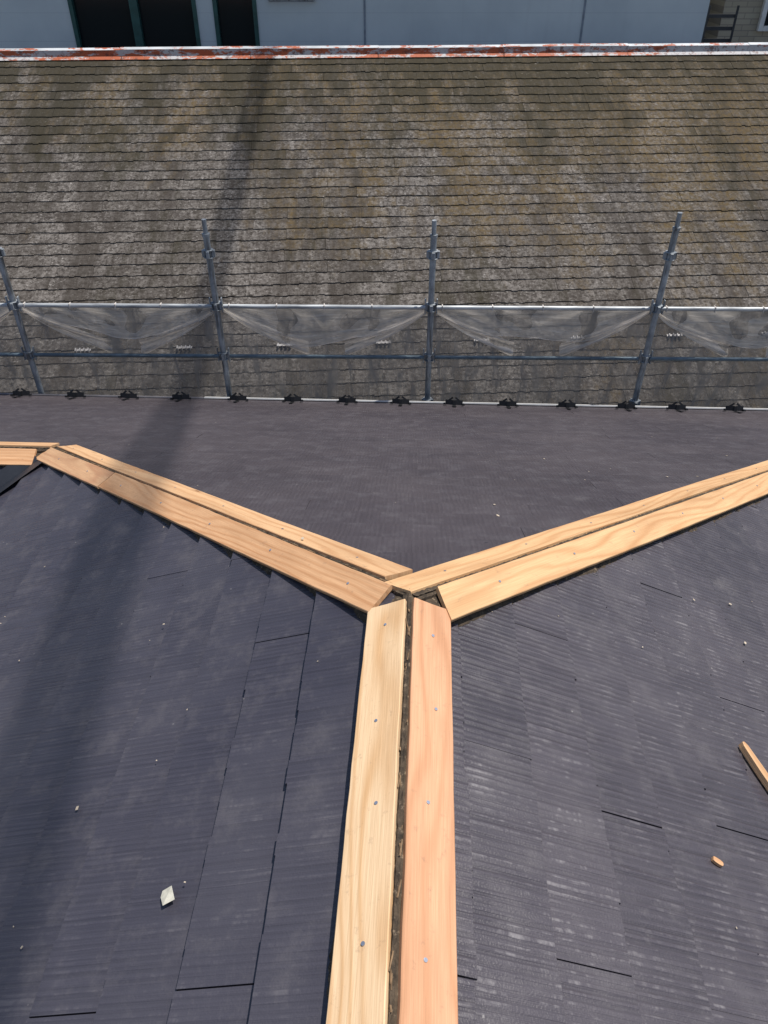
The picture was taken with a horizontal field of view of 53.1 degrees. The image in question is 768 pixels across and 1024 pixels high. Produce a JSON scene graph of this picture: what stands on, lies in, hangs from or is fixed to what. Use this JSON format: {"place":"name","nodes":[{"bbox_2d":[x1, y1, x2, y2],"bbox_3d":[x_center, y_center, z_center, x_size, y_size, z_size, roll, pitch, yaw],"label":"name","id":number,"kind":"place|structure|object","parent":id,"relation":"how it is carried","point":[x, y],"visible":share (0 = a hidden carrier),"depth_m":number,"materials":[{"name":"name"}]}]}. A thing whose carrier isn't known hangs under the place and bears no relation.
{"place":"outdoors","nodes":[
{"label":"outdoors","id":0,"kind":"place"},
{"bbox_2d":[208,65,474,296],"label":"roof deck","id":1,"kind":"structure","parent":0,"point":[356,188],"depth_m":9.79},
{"bbox_2d":[0,54,767,407],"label":"roof slates","id":2,"kind":"object","parent":1,"relation":"on","point":[562,180],"visible":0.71,"depth_m":9.79,"materials":[{"name":"stone"}]},
{"bbox_2d":[0,45,767,60],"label":"ridge cap","id":3,"kind":"object","parent":1,"relation":"on","point":[129,54],"visible":1,"depth_m":11.04,"materials":[{"name":"metal"}]},
{"bbox_2d":[0,42,767,50],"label":"ridge cap top","id":4,"kind":"object","parent":3,"relation":"on","point":[377,46],"visible":1,"depth_m":11.04,"materials":[{"name":"white metal"}]},
{"bbox_2d":[703,0,767,42],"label":"walls","id":5,"kind":"structure","parent":0,"point":[747,20],"depth_m":15.47,"materials":[{"name":"beige tile"}]},
{"bbox_2d":[756,0,767,30],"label":"window frame","id":6,"kind":"object","parent":5,"relation":"attached to","point":[761,26],"visible":1,"depth_m":15.31,"materials":[{"name":"white metal"}]},
{"bbox_2d":[764,11,767,24],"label":"window glass","id":7,"kind":"object","parent":6,"relation":"in","point":[766,21],"visible":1,"depth_m":15.35,"materials":[{"name":"glass"}]},
{"bbox_3d":[-1.983,2.031,1.560,13.937,2.110,13.283,0,38,0],"label":"roof deck","id":8,"kind":"object","parent":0,"visible":0},
{"bbox_2d":[0,456,41,492],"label":"valley flashing","id":9,"kind":"object","parent":8,"relation":"on","point":[10,475],"visible":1,"depth_m":4.20,"materials":[{"name":"metal"}]},
{"bbox_2d":[0,456,394,1023],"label":"roof slates","id":10,"kind":"object","parent":8,"relation":"on","point":[225,699],"visible":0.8,"depth_m":1.99,"materials":[{"name":"grey stone"}]},
{"bbox_2d":[161,886,173,904],"bbox_3d":[-0.476,0.842,1.687,0.028,0.016,0.038,-15,41,-19],"label":"paper scrap","id":11,"kind":"object","parent":10,"relation":"on","point":[167,895],"visible":1,"depth_m":1.69,"materials":[{"name":"white paper"}]},
{"bbox_2d":[0,395,767,572],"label":"roof slates","id":12,"kind":"object","parent":8,"relation":"on","point":[350,474],"visible":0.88,"depth_m":4.38,"materials":[{"name":"grey stone"}]},
{"bbox_2d":[0,422,751,948],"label":"debris chips","id":13,"kind":"object","parent":12,"relation":"on","point":[302,538],"visible":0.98,"depth_m":2.61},
{"bbox_2d":[10,388,745,412],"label":"snow guards","id":14,"kind":"object","parent":12,"relation":"on","point":[396,400],"visible":1,"depth_m":7.00,"materials":[{"name":"black metal"}]},
{"bbox_2d":[0,446,767,1023],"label":"old ridge underlay","id":15,"kind":"object","parent":8,"relation":"on","point":[428,594],"visible":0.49,"depth_m":2.12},
{"bbox_2d":[0,448,36,465],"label":"wooden ridge board","id":16,"kind":"object","parent":15,"relation":"on","point":[13,456],"visible":0.97,"depth_m":4.26,"materials":[{"name":"beige wood"}]},
{"bbox_2d":[0,442,59,447],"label":"wooden ridge board","id":17,"kind":"object","parent":15,"relation":"on","point":[24,444],"visible":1,"depth_m":4.33,"materials":[{"name":"beige wood"}]},
{"bbox_2d":[36,447,113,488],"bbox_3d":[-1.602,-0.236,3.950,0.105,0.320,0.894,-30,47,-32],"label":"wooden hip board","id":18,"kind":"object","parent":15,"relation":"on","point":[96,476],"visible":0.99,"depth_m":3.90,"materials":[{"name":"beige wood"}]},
{"bbox_2d":[57,445,412,579],"bbox_3d":[-0.869,-0.091,3.276,0.109,0.893,2.706,-30,47,-32],"label":"wooden hip board","id":19,"kind":"object","parent":15,"relation":"on","point":[374,564],"visible":0.95,"depth_m":2.79,"materials":[{"name":"beige wood"}]},
{"bbox_2d":[98,473,391,612],"bbox_3d":[-0.651,0.048,2.866,0.107,0.643,1.921,-29,47,-32],"label":"wooden hip board","id":20,"kind":"object","parent":15,"relation":"on","point":[363,592],"visible":1,"depth_m":2.58,"materials":[{"name":"beige wood"}]},
{"bbox_2d":[61,450,645,1012],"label":"wood splinters","id":21,"kind":"object","parent":15,"relation":"on","point":[399,772],"visible":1,"depth_m":1.64,"materials":[{"name":"brown wood"}]},
{"bbox_2d":[326,599,406,1023],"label":"wooden ridge board","id":22,"kind":"object","parent":15,"relation":"on","point":[359,985],"visible":1,"depth_m":1.57,"materials":[{"name":"brown wood"}]},
{"bbox_2d":[397,598,457,1023],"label":"wooden ridge board","id":23,"kind":"object","parent":15,"relation":"on","point":[428,992],"visible":1,"depth_m":1.56,"materials":[{"name":"beige wood"}]},
{"bbox_2d":[386,460,767,593],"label":"wooden hip board","id":24,"kind":"object","parent":15,"relation":"on","point":[424,579],"visible":0.99,"depth_m":2.66,"materials":[{"name":"brown wood"}]},
{"bbox_2d":[451,496,767,1023],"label":"roof slates","id":25,"kind":"object","parent":8,"relation":"on","point":[610,795],"visible":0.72,"depth_m":1.90,"materials":[{"name":"grey stone"}]},
{"bbox_2d":[435,472,767,621],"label":"wooden hip board","id":26,"kind":"object","parent":25,"relation":"on","point":[468,595],"visible":1,"depth_m":2.61,"materials":[{"name":"brown wood"}]},
{"bbox_2d":[59,448,757,962],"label":"nail heads","id":27,"kind":"object","parent":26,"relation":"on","point":[377,720],"visible":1,"depth_m":1.92,"materials":[{"name":"silver metal"}]},
{"bbox_2d":[711,856,723,866],"bbox_3d":[0.812,0.852,1.873,0.029,0.019,0.016,15,40,18],"label":"wood offcut","id":28,"kind":"object","parent":25,"relation":"on","point":[716,861],"visible":1,"depth_m":1.87,"materials":[{"name":"beige wood"}]},
{"bbox_2d":[738,742,767,790],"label":"wooden batten offcut","id":29,"kind":"object","parent":25,"relation":"on","point":[758,768],"visible":1,"depth_m":2.19,"materials":[{"name":"beige wood"}]},
{"label":"ground","id":30,"kind":"structure","parent":0,"visible":0},
{"bbox_2d":[0,0,709,47],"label":"walls","id":31,"kind":"structure","parent":30,"relation":"on","point":[35,23],"depth_m":14.41,"materials":[{"name":"white"}]},
{"bbox_2d":[67,0,259,47],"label":"window frames","id":32,"kind":"structure","parent":31,"relation":"attached to","point":[136,23],"depth_m":14.41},
{"bbox_2d":[73,0,255,47],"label":"window glass","id":33,"kind":"object","parent":32,"relation":"in","point":[108,23],"visible":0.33,"depth_m":14.49,"materials":[{"name":"black glass"}]},
{"bbox_2d":[268,0,314,1],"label":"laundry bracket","id":34,"kind":"object","parent":31,"relation":"attached to","point":[291,0],"visible":1,"depth_m":14.09,"materials":[{"name":"metal"}]},
{"bbox_2d":[364,0,586,44],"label":"wall joint trim","id":35,"kind":"structure","parent":31,"relation":"attached to","point":[585,1],"depth_m":14.40,"materials":[{"name":"grey metal"}]},
{"bbox_2d":[0,212,767,405],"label":"scaffolding","id":36,"kind":"object","parent":30,"relation":"on","point":[430,307],"visible":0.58,"depth_m":6.86,"materials":[{"name":"metal"}]},
{"bbox_2d":[0,302,767,407],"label":"safety net","id":37,"kind":"object","parent":36,"relation":"attached to","point":[125,330],"visible":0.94,"depth_m":7.17,"materials":[{"name":"white fabric"}]},
{"bbox_2d":[701,5,739,42],"bbox_3d":[6.410,-6.559,16.842,0.580,7.600,0.060,0,38,0],"label":"metal louvre fence","id":38,"kind":"object","parent":30,"relation":"on","point":[731,28],"visible":0.27,"depth_m":14.71,"materials":[{"name":"metal"}]},
{"bbox_3d":[-1.869,2.926,2.257,13.709,0.148,13.279,0,38,0],"label":"fascia","id":39,"kind":"object","parent":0,"visible":0},
{"bbox_2d":[0,393,767,409],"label":"eave flashing","id":40,"kind":"object","parent":39,"relation":"on","point":[490,403],"depth_m":7.13,"materials":[{"name":"grey metal"}]},
{"bbox_2d":[0,394,767,410],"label":"gutter","id":41,"kind":"object","parent":39,"relation":"attached to","point":[428,403],"depth_m":7.27,"materials":[{"name":"plastic"}]}
]}

